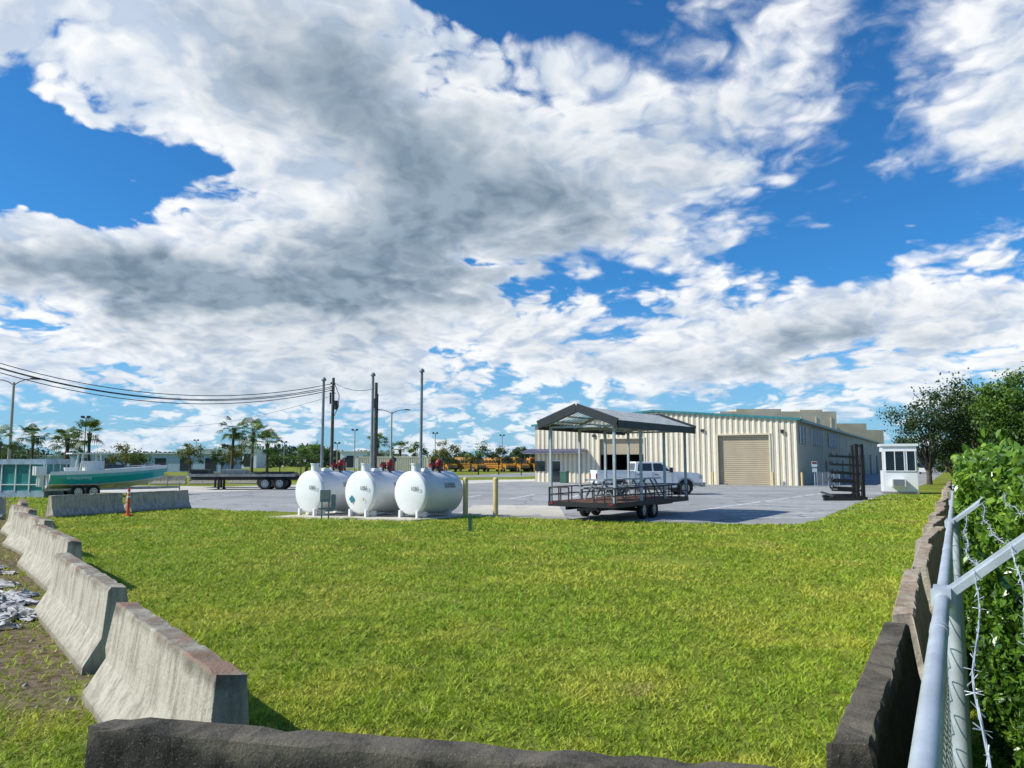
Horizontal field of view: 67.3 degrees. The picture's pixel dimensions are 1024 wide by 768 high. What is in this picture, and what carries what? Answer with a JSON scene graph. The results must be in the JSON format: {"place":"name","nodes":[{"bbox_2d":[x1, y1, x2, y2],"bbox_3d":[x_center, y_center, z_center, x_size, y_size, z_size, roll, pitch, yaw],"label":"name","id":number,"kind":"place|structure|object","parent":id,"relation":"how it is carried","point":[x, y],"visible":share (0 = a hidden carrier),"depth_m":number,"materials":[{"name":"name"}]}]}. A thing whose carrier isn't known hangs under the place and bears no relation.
{"place":"outdoors","nodes":[
{"label":"outdoors","id":0,"kind":"place"},
{"bbox_2d":[12,455,69,466],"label":"distant warehouse","id":1,"kind":"structure","parent":0,"point":[50,457],"depth_m":163.26,"materials":[{"name":"metal"}]},
{"bbox_2d":[70,453,244,471],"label":"distant warehouse","id":2,"kind":"structure","parent":0,"point":[173,462],"depth_m":153.19,"materials":[{"name":"metal"}]},
{"bbox_2d":[176,449,265,467],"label":"distant warehouse","id":3,"kind":"structure","parent":0,"point":[259,460],"depth_m":253.05,"materials":[{"name":"white paint"}]},
{"bbox_2d":[187,473,534,476],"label":"road","id":4,"kind":"structure","parent":0,"point":[509,475],"depth_m":114.95,"materials":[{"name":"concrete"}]},
{"bbox_2d":[339,451,392,468],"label":"distant warehouse","id":5,"kind":"structure","parent":0,"point":[349,455],"depth_m":232.91,"materials":[{"name":"white paint"}]},
{"bbox_2d":[0,463,1014,767],"bbox_3d":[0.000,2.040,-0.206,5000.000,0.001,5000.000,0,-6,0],"label":"ground","id":6,"kind":"structure","parent":0,"point":[68,669],"depth_m":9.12,"materials":[{"name":"green plant"}]},
{"bbox_2d":[0,496,5,519],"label":"concrete barrier","id":7,"kind":"object","parent":6,"relation":"on","point":[2,507],"visible":0.93,"depth_m":27.49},
{"bbox_2d":[0,424,24,458],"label":"palm tree","id":8,"kind":"object","parent":6,"relation":"on","point":[13,447],"visible":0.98,"depth_m":69.78,"materials":[{"name":"green plant"}]},
{"bbox_2d":[1,446,32,458],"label":"young tree","id":9,"kind":"object","parent":6,"relation":"on","point":[21,457],"visible":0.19,"depth_m":91.74,"materials":[{"name":"green plant"}]},
{"bbox_2d":[0,504,36,535],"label":"concrete barrier","id":10,"kind":"object","parent":6,"relation":"on","point":[6,529],"visible":0.41,"depth_m":21.69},
{"bbox_2d":[0,564,39,629],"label":"plastic sheeting debris","id":11,"kind":"object","parent":6,"relation":"on","point":[12,607],"visible":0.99,"depth_m":10.64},
{"bbox_2d":[0,378,39,458],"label":"street lamp","id":12,"kind":"object","parent":6,"relation":"on","point":[11,416],"visible":0.78,"depth_m":74.99,"materials":[{"name":"metal"}]},
{"bbox_2d":[18,499,27,506],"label":"concrete barrier","id":13,"kind":"object","parent":6,"relation":"on","point":[22,502],"visible":0.26,"depth_m":24.02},
{"bbox_2d":[2,444,51,458],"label":"young tree","id":14,"kind":"object","parent":6,"relation":"on","point":[36,454],"visible":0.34,"depth_m":109.63,"materials":[{"name":"green plant"}]},
{"bbox_2d":[2,512,53,554],"bbox_3d":[-11.077,3.456,17.740,0.629,0.830,3.759,4,-7,-41],"label":"concrete barrier","id":15,"kind":"object","parent":6,"relation":"on","point":[17,539],"visible":0.62,"depth_m":17.79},
{"bbox_2d":[16,423,50,458],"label":"palm tree","id":16,"kind":"object","parent":6,"relation":"on","point":[34,441],"visible":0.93,"depth_m":94.45,"materials":[{"name":"green plant"}]},
{"bbox_2d":[0,459,70,497],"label":"guard booth","id":17,"kind":"object","parent":6,"relation":"on","point":[17,478],"visible":0.74,"depth_m":44.12,"materials":[{"name":"white paint"}]},
{"bbox_2d":[0,591,88,707],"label":"stones","id":18,"kind":"object","parent":6,"relation":"on","point":[27,684],"visible":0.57,"depth_m":7.07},
{"bbox_2d":[17,524,81,590],"bbox_3d":[-8.220,3.055,13.767,0.629,0.830,4.129,6,-8,-38],"label":"concrete barrier","id":19,"kind":"object","parent":6,"relation":"on","point":[35,562],"visible":0.63,"depth_m":13.48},
{"bbox_2d":[47,426,87,466],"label":"palm tree","id":20,"kind":"object","parent":6,"relation":"on","point":[67,443],"visible":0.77,"depth_m":84.60,"materials":[{"name":"green plant"}]},
{"bbox_2d":[51,431,83,459],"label":"palm tree","id":21,"kind":"object","parent":6,"relation":"on","point":[62,453],"visible":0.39,"depth_m":88.00,"materials":[{"name":"green plant"}]},
{"bbox_2d":[34,552,127,675],"bbox_3d":[-5.064,2.584,9.107,0.612,0.830,3.766,3,-6,-38],"label":"concrete barrier","id":22,"kind":"object","parent":6,"relation":"on","point":[74,608],"visible":0.84,"depth_m":8.40,"materials":[{"name":"concrete"}]},
{"bbox_2d":[43,493,125,517],"bbox_3d":[-16.402,4.663,29.682,0.625,0.830,3.085,-2,-6,23],"label":"concrete barrier","id":23,"kind":"object","parent":6,"relation":"on","point":[62,506],"visible":0.94,"depth_m":29.40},
{"bbox_2d":[81,416,90,460],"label":"floodlight pole","id":24,"kind":"object","parent":6,"relation":"on","point":[85,433],"visible":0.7,"depth_m":129.76,"materials":[{"name":"metal"}]},
{"bbox_2d":[67,417,105,460],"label":"palm tree","id":25,"kind":"object","parent":6,"relation":"on","point":[92,425],"visible":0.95,"depth_m":83.51,"materials":[{"name":"green plant"}]},
{"bbox_2d":[32,453,179,494],"bbox_3d":[-24.038,5.448,46.194,8.058,2.585,2.187,5,-8,-42],"label":"boat on trailer","id":26,"kind":"object","parent":6,"relation":"on","point":[93,477],"visible":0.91,"depth_m":45.02,"materials":[{"name":"teal plastic"}]},
{"bbox_2d":[106,464,128,468],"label":"parked car","id":27,"kind":"object","parent":6,"relation":"on","point":[116,466],"depth_m":127.60,"materials":[{"name":"black metal"}]},
{"bbox_2d":[94,441,150,467],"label":"young tree","id":28,"kind":"object","parent":6,"relation":"on","point":[123,452],"visible":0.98,"depth_m":99.46,"materials":[{"name":"green plant"}]},
{"bbox_2d":[123,488,133,516],"bbox_3d":[-14.500,4.473,29.098,0.400,1.050,0.400,0,-6,0],"label":"traffic delineator","id":29,"kind":"object","parent":6,"relation":"on","point":[128,503],"visible":0.93,"depth_m":29.06,"materials":[{"name":"orange plastic"}]},
{"bbox_2d":[116,452,153,466],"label":"young tree","id":30,"kind":"object","parent":6,"relation":"on","point":[143,461],"visible":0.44,"depth_m":119.19,"materials":[{"name":"green plant"}]},
{"bbox_2d":[124,490,190,511],"bbox_3d":[-15.045,4.969,32.715,0.618,0.830,3.035,-3,-6,26],"label":"concrete barrier","id":31,"kind":"object","parent":6,"relation":"on","point":[157,500],"visible":0.89,"depth_m":32.54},
{"bbox_2d":[82,602,248,724],"bbox_3d":[-2.564,2.236,5.671,0.619,0.830,3.004,5,-8,-37],"label":"concrete barrier","id":32,"kind":"object","parent":6,"relation":"on","point":[153,665],"visible":0.79,"depth_m":5.46,"materials":[{"name":"concrete"}]},
{"bbox_2d":[149,475,186,484],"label":"concrete barrier","id":33,"kind":"object","parent":6,"relation":"on","point":[176,479],"visible":0.84,"depth_m":70.03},
{"bbox_2d":[175,443,204,472],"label":"young tree","id":34,"kind":"object","parent":6,"relation":"on","point":[189,452],"visible":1,"depth_m":106.83,"materials":[{"name":"green plant"}]},
{"bbox_2d":[189,477,217,483],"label":"concrete barrier","id":35,"kind":"object","parent":6,"relation":"on","point":[201,481],"visible":0.32,"depth_m":70.42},
{"bbox_2d":[207,449,240,468],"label":"young tree","id":36,"kind":"object","parent":6,"relation":"on","point":[215,458],"visible":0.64,"depth_m":111.11,"materials":[{"name":"green plant"}]},
{"bbox_2d":[216,416,249,468],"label":"palm tree","id":37,"kind":"object","parent":6,"relation":"on","point":[233,436],"visible":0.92,"depth_m":89.55,"materials":[{"name":"green plant"}]},
{"bbox_2d":[219,446,247,468],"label":"young tree","id":38,"kind":"object","parent":6,"relation":"on","point":[237,454],"visible":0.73,"depth_m":103.06,"materials":[{"name":"green plant"}]},
{"bbox_2d":[228,480,256,483],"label":"concrete barrier","id":39,"kind":"object","parent":6,"relation":"on","point":[242,481],"visible":0.38,"depth_m":71.04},
{"bbox_2d":[236,418,267,471],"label":"palm tree","id":40,"kind":"object","parent":6,"relation":"on","point":[252,436],"visible":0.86,"depth_m":87.60,"materials":[{"name":"green plant"}]},
{"bbox_2d":[247,428,283,471],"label":"palm tree","id":41,"kind":"object","parent":6,"relation":"on","point":[267,451],"visible":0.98,"depth_m":84.33,"materials":[{"name":"green plant"}]},
{"bbox_2d":[263,452,298,471],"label":"young tree","id":42,"kind":"object","parent":6,"relation":"on","point":[273,459],"visible":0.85,"depth_m":119.18,"materials":[{"name":"green plant"}]},
{"bbox_2d":[289,443,315,472],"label":"young tree","id":43,"kind":"object","parent":6,"relation":"on","point":[300,451],"visible":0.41,"depth_m":109.24,"materials":[{"name":"green plant"}]},
{"bbox_2d":[295,450,319,471],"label":"young tree","id":44,"kind":"object","parent":6,"relation":"on","point":[307,462],"visible":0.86,"depth_m":91.30,"materials":[{"name":"green plant"}]},
{"bbox_2d":[100,479,534,492],"bbox_3d":[-22.682,8.844,67.208,74.710,0.001,33.953,2,-6,-17],"label":"gravel strip","id":45,"kind":"object","parent":6,"relation":"on","point":[195,489],"depth_m":59.03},
{"bbox_2d":[187,469,262,487],"bbox_3d":[-21.502,7.559,61.677,8.000,1.460,2.490,0,-6,-2],"label":"flatbed trailer","id":46,"kind":"object","parent":45,"relation":"on","point":[215,482],"visible":0.02,"depth_m":60.97,"materials":[{"name":"black metal"}]},
{"bbox_2d":[189,470,301,489],"bbox_3d":[-19.649,7.127,57.405,7.930,1.460,2.490,1,-6,-5],"label":"flatbed trailer","id":47,"kind":"object","parent":45,"relation":"on","point":[276,480],"visible":0.99,"depth_m":56.51,"materials":[{"name":"black metal"}]},
{"bbox_2d":[306,440,333,464],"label":"young tree","id":48,"kind":"object","parent":6,"relation":"on","point":[318,448],"visible":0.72,"depth_m":103.50,"materials":[{"name":"green plant"}]},
{"bbox_2d":[318,490,335,519],"bbox_3d":[-6.539,4.274,27.178,0.610,1.060,0.221,1,-6,-10],"label":"electrical box","id":49,"kind":"object","parent":6,"relation":"on","point":[326,496],"visible":0.93,"depth_m":27.14,"materials":[{"name":"silver metal"}]},
{"bbox_2d":[351,429,357,470],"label":"floodlight pole","id":50,"kind":"object","parent":6,"relation":"on","point":[354,447],"visible":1,"depth_m":179.33,"materials":[{"name":"metal"}]},
{"bbox_2d":[357,456,392,470],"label":"shipping container","id":51,"kind":"object","parent":6,"relation":"on","point":[365,459],"visible":0.26,"depth_m":93.31,"materials":[{"name":"beige metal"}]},
{"bbox_2d":[270,511,480,520],"bbox_3d":[-5.050,4.960,28.948,6.883,0.050,3.726,-2,-6,18],"label":"concrete pad","id":52,"kind":"object","parent":6,"relation":"on","point":[386,516],"visible":0.69,"depth_m":28.25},
{"bbox_2d":[295,377,354,515],"bbox_3d":[-7.052,2.436,29.930,1.572,5.390,2.324,-4,-7,36],"label":"fuel tank","id":53,"kind":"object","parent":52,"relation":"on","point":[312,483],"visible":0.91,"depth_m":29.11,"materials":[{"name":"metal"}]},
{"bbox_2d":[345,372,404,516],"bbox_3d":[-5.022,2.316,29.339,1.572,5.510,2.325,-4,-7,36],"label":"fuel tank","id":54,"kind":"object","parent":52,"relation":"on","point":[369,489],"visible":0.97,"depth_m":28.45,"materials":[{"name":"metal"}]},
{"bbox_2d":[395,369,462,517],"bbox_3d":[-3.082,2.216,28.747,1.572,5.590,2.324,-4,-7,36],"label":"fuel tank","id":55,"kind":"object","parent":52,"relation":"on","point":[420,491],"visible":0.99,"depth_m":27.95,"materials":[{"name":"metal"}]},
{"bbox_2d":[463,477,467,514],"bbox_3d":[-1.760,4.262,29.119,0.200,1.475,0.200,0,-6,0],"label":"bollard","id":56,"kind":"object","parent":52,"relation":"on","point":[465,495],"visible":0.88,"depth_m":29.04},
{"bbox_2d":[366,432,389,455],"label":"palm tree","id":57,"kind":"object","parent":6,"relation":"on","point":[380,434],"visible":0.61,"depth_m":119.42,"materials":[{"name":"green plant"}]},
{"bbox_2d":[378,409,410,455],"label":"street lamp","id":58,"kind":"object","parent":6,"relation":"on","point":[391,430],"visible":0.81,"depth_m":114.75,"materials":[{"name":"metal"}]},
{"bbox_2d":[389,441,408,455],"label":"palm tree","id":59,"kind":"object","parent":6,"relation":"on","point":[400,451],"visible":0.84,"depth_m":124.05,"materials":[{"name":"green plant"}]},
{"bbox_2d":[393,456,429,471],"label":"shipping container","id":60,"kind":"object","parent":6,"relation":"on","point":[403,463],"visible":0.39,"depth_m":93.29,"materials":[{"name":"beige metal"}]},
{"bbox_2d":[406,441,428,455],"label":"young tree","id":61,"kind":"object","parent":6,"relation":"on","point":[424,451],"visible":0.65,"depth_m":119.51,"materials":[{"name":"green plant"}]},
{"bbox_2d":[85,717,776,767],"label":"concrete barrier","id":62,"kind":"object","parent":6,"relation":"on","point":[150,742],"visible":1,"depth_m":3.44,"materials":[{"name":"concrete"}]},
{"bbox_2d":[425,453,458,467],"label":"young tree","id":63,"kind":"object","parent":6,"relation":"on","point":[433,456],"visible":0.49,"depth_m":129.05,"materials":[{"name":"green plant"}]},
{"bbox_2d":[432,439,462,470],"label":"young tree","id":64,"kind":"object","parent":6,"relation":"on","point":[443,452],"visible":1,"depth_m":117.34,"materials":[{"name":"green plant"}]},
{"bbox_2d":[443,457,457,471],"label":"school bus","id":65,"kind":"object","parent":6,"relation":"on","point":[445,467],"visible":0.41,"depth_m":155.55,"materials":[{"name":"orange metal"}]},
{"bbox_2d":[447,457,479,471],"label":"school bus","id":66,"kind":"object","parent":6,"relation":"on","point":[461,464],"visible":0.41,"depth_m":157.21,"materials":[{"name":"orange metal"}]},
{"bbox_2d":[468,513,471,531],"bbox_3d":[-1.230,4.073,22.605,0.120,0.540,0.120,0,-6,0],"label":"utility marker post","id":67,"kind":"object","parent":6,"relation":"on","point":[470,522],"visible":0.9,"depth_m":22.56,"materials":[{"name":"green plastic"}]},
{"bbox_2d":[459,458,486,471],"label":"school bus","id":68,"kind":"object","parent":6,"relation":"on","point":[482,465],"visible":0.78,"depth_m":157.88,"materials":[{"name":"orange metal"}]},
{"bbox_2d":[1,443,950,466],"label":"distant treeline","id":69,"kind":"object","parent":6,"relation":"on","point":[291,451],"visible":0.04,"depth_m":305.58,"materials":[{"name":"green plant"}]},
{"bbox_2d":[459,438,493,474],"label":"young tree","id":70,"kind":"object","parent":6,"relation":"on","point":[481,454],"visible":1,"depth_m":119.42,"materials":[{"name":"green plant"}]},
{"bbox_2d":[484,457,515,471],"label":"school bus","id":71,"kind":"object","parent":6,"relation":"on","point":[491,464],"visible":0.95,"depth_m":158.23,"materials":[{"name":"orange metal"}]},
{"bbox_2d":[488,445,512,474],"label":"young tree","id":72,"kind":"object","parent":6,"relation":"on","point":[499,449],"visible":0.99,"depth_m":120.98,"materials":[{"name":"green plant"}]},
{"bbox_2d":[500,457,529,471],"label":"school bus","id":73,"kind":"object","parent":6,"relation":"on","point":[525,465],"visible":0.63,"depth_m":156.28,"materials":[{"name":"yellow metal"}]},
{"bbox_2d":[510,447,529,474],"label":"young tree","id":74,"kind":"object","parent":6,"relation":"on","point":[518,453],"visible":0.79,"depth_m":116.93,"materials":[{"name":"green plant"}]},
{"bbox_2d":[515,457,534,471],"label":"school bus","id":75,"kind":"object","parent":6,"relation":"on","point":[531,461],"visible":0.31,"depth_m":158.42,"materials":[{"name":"yellow metal"}]},
{"bbox_2d":[189,470,945,523],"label":"asphalt yard","id":76,"kind":"structure","parent":6,"relation":"on","point":[715,496],"depth_m":39.80,"materials":[{"name":"asphalt"}]},
{"bbox_2d":[329,378,339,466],"bbox_3d":[-13.885,3.790,59.886,0.831,8.600,0.293,-2,-6,18],"label":"utility pole","id":77,"kind":"object","parent":76,"relation":"on","point":[333,402],"visible":0.91,"depth_m":59.94,"materials":[{"name":"brown wood"}]},
{"bbox_2d":[0,363,374,426],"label":"overhead cables","id":78,"kind":"object","parent":77,"relation":"attached to","point":[168,394],"visible":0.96,"depth_m":55.17,"materials":[{"name":"black metal"}]},
{"bbox_2d":[373,383,377,467],"bbox_3d":[-9.740,3.735,54.862,0.320,7.700,0.380,0,-6,0],"label":"utility pole","id":79,"kind":"object","parent":76,"relation":"on","point":[375,442],"visible":0.76,"depth_m":54.88,"materials":[{"name":"brown wood"}]},
{"bbox_2d":[493,477,497,515],"bbox_3d":[-0.620,4.262,29.119,0.200,1.475,0.200,0,-6,0],"label":"bollard","id":80,"kind":"object","parent":76,"relation":"on","point":[495,496],"visible":0.98,"depth_m":29.04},
{"bbox_2d":[559,471,568,482],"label":"trash bin","id":81,"kind":"object","parent":76,"relation":"on","point":[564,476],"visible":0.96,"depth_m":74.51,"materials":[{"name":"green plastic"}]},
{"bbox_2d":[536,403,695,518],"bbox_3d":[4.178,2.972,29.175,3.234,4.052,6.967,-4,-7,35],"label":"canopy trailer","id":82,"kind":"object","parent":76,"relation":"on","point":[628,423],"visible":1,"depth_m":28.09,"materials":[{"name":"black metal"}]},
{"bbox_2d":[588,462,705,494],"bbox_3d":[8.449,5.946,48.643,7.066,2.070,2.534,1,-6,-6],"label":"pickup truck","id":83,"kind":"object","parent":76,"relation":"on","point":[652,469],"visible":0.48,"depth_m":47.77,"materials":[{"name":"white paint"}]},
{"bbox_2d":[462,493,880,513],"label":"painted parking lines","id":84,"kind":"object","parent":76,"relation":"on","point":[753,504],"visible":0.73,"depth_m":36.90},
{"bbox_2d":[812,461,816,479],"bbox_3d":[25.200,7.490,64.058,0.450,2.075,0.087,0,-6,0],"label":"warning sign","id":85,"kind":"object","parent":76,"relation":"on","point":[814,465],"visible":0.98,"depth_m":64.08,"materials":[{"name":"metal"}]},
{"bbox_2d":[817,472,839,486],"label":"crowd barrier","id":86,"kind":"object","parent":76,"relation":"on","point":[825,476],"visible":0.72,"depth_m":62.69,"materials":[{"name":"metal"}]},
{"bbox_2d":[820,444,867,500],"bbox_3d":[18.562,4.919,43.211,2.277,3.000,6.306,-2,-6,20],"label":"cantilever rack","id":87,"kind":"object","parent":76,"relation":"on","point":[854,473],"visible":1,"depth_m":41.41,"materials":[{"name":"black metal"}]},
{"bbox_2d":[716,409,883,442],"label":"concrete warehouse","id":88,"kind":"structure","parent":6,"relation":"on","point":[826,418],"depth_m":205.30,"materials":[{"name":"beige concrete"}]},
{"bbox_2d":[826,622,947,767],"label":"concrete barrier","id":89,"kind":"object","parent":6,"relation":"on","point":[875,728],"visible":0.87,"depth_m":4.20,"materials":[{"name":"concrete"}]},
{"bbox_2d":[877,444,919,493],"bbox_3d":[25.053,5.484,49.846,2.200,3.190,2.150,-2,-6,20],"label":"guard booth","id":90,"kind":"object","parent":6,"relation":"on","point":[898,470],"visible":1,"depth_m":49.25,"materials":[{"name":"white paint"}]},
{"bbox_2d":[892,569,950,718],"bbox_3d":[3.963,2.433,7.615,0.612,0.830,3.050,-5,-8,28],"label":"concrete barrier","id":91,"kind":"object","parent":6,"relation":"on","point":[911,609],"visible":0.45,"depth_m":6.93,"materials":[{"name":"concrete"}]},
{"bbox_2d":[870,380,979,484],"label":"oak tree","id":92,"kind":"object","parent":6,"relation":"on","point":[912,422],"visible":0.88,"depth_m":69.52,"materials":[{"name":"green plant"}]},
{"bbox_2d":[912,543,938,613],"bbox_3d":[5.666,2.728,10.539,0.615,0.830,3.079,-4,-7,29],"label":"concrete barrier","id":93,"kind":"object","parent":6,"relation":"on","point":[924,561],"visible":0.3,"depth_m":9.81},
{"bbox_2d":[914,526,944,570],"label":"concrete barrier","id":94,"kind":"object","parent":6,"relation":"on","point":[934,536],"visible":0.35,"depth_m":13.12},
{"bbox_2d":[923,516,945,534],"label":"concrete barrier","id":95,"kind":"object","parent":6,"relation":"on","point":[934,522],"visible":0.27,"depth_m":16.03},
{"bbox_2d":[928,508,947,521],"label":"concrete barrier","id":96,"kind":"object","parent":6,"relation":"on","point":[938,512],"visible":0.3,"depth_m":19.09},
{"bbox_2d":[935,498,949,512],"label":"concrete barrier","id":97,"kind":"object","parent":6,"relation":"on","point":[943,500],"visible":0.28,"depth_m":24.97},
{"bbox_2d":[937,502,947,512],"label":"concrete barrier","id":98,"kind":"object","parent":6,"relation":"on","point":[942,505],"visible":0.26,"depth_m":22.36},
{"bbox_2d":[918,444,971,474],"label":"shade tree","id":99,"kind":"object","parent":6,"relation":"on","point":[939,468],"visible":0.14,"depth_m":83.52,"materials":[{"name":"green plant"}]},
{"bbox_2d":[916,368,1005,456],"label":"oak tree","id":100,"kind":"object","parent":6,"relation":"on","point":[961,401],"visible":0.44,"depth_m":71.24,"materials":[{"name":"green plant"}]},
{"bbox_2d":[908,484,1023,767],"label":"chain link fence","id":101,"kind":"object","parent":6,"relation":"on","point":[945,669],"visible":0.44,"depth_m":2.36,"materials":[{"name":"metal"}]},
{"bbox_2d":[951,373,1020,447],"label":"shade tree","id":102,"kind":"object","parent":6,"relation":"on","point":[992,386],"visible":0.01,"depth_m":76.66,"materials":[{"name":"green plant"}]},
{"bbox_2d":[950,429,1023,767],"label":"hedge","id":103,"kind":"object","parent":6,"relation":"on","point":[989,476],"visible":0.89,"depth_m":5.08,"materials":[{"name":"green plant"}]},
{"bbox_2d":[951,366,1023,449],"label":"shade tree","id":104,"kind":"object","parent":6,"relation":"on","point":[1009,398],"visible":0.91,"depth_m":61.39,"materials":[{"name":"green plant"}]},
{"bbox_2d":[0,0,1023,461],"label":"sky","id":105,"kind":"structure","parent":0,"point":[538,209],"materials":[{"name":"blue"}]},
{"bbox_2d":[460,505,565,516],"bbox_3d":[0.000,5.348,32.628,4.400,0.001,8.000,0,-6,0],"label":"concrete apron","id":106,"kind":"object","parent":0,"point":[530,510],"visible":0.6,"depth_m":32.38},
{"bbox_2d":[520,410,883,485],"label":"metal warehouse","id":107,"kind":"structure","parent":0,"point":[781,450],"depth_m":71.35,"materials":[{"name":"beige"}]},
{"bbox_2d":[598,433,771,484],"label":"rollup doors","id":108,"kind":"structure","parent":107,"relation":"in","point":[734,459],"depth_m":69.14,"materials":[{"name":"beige metal"}]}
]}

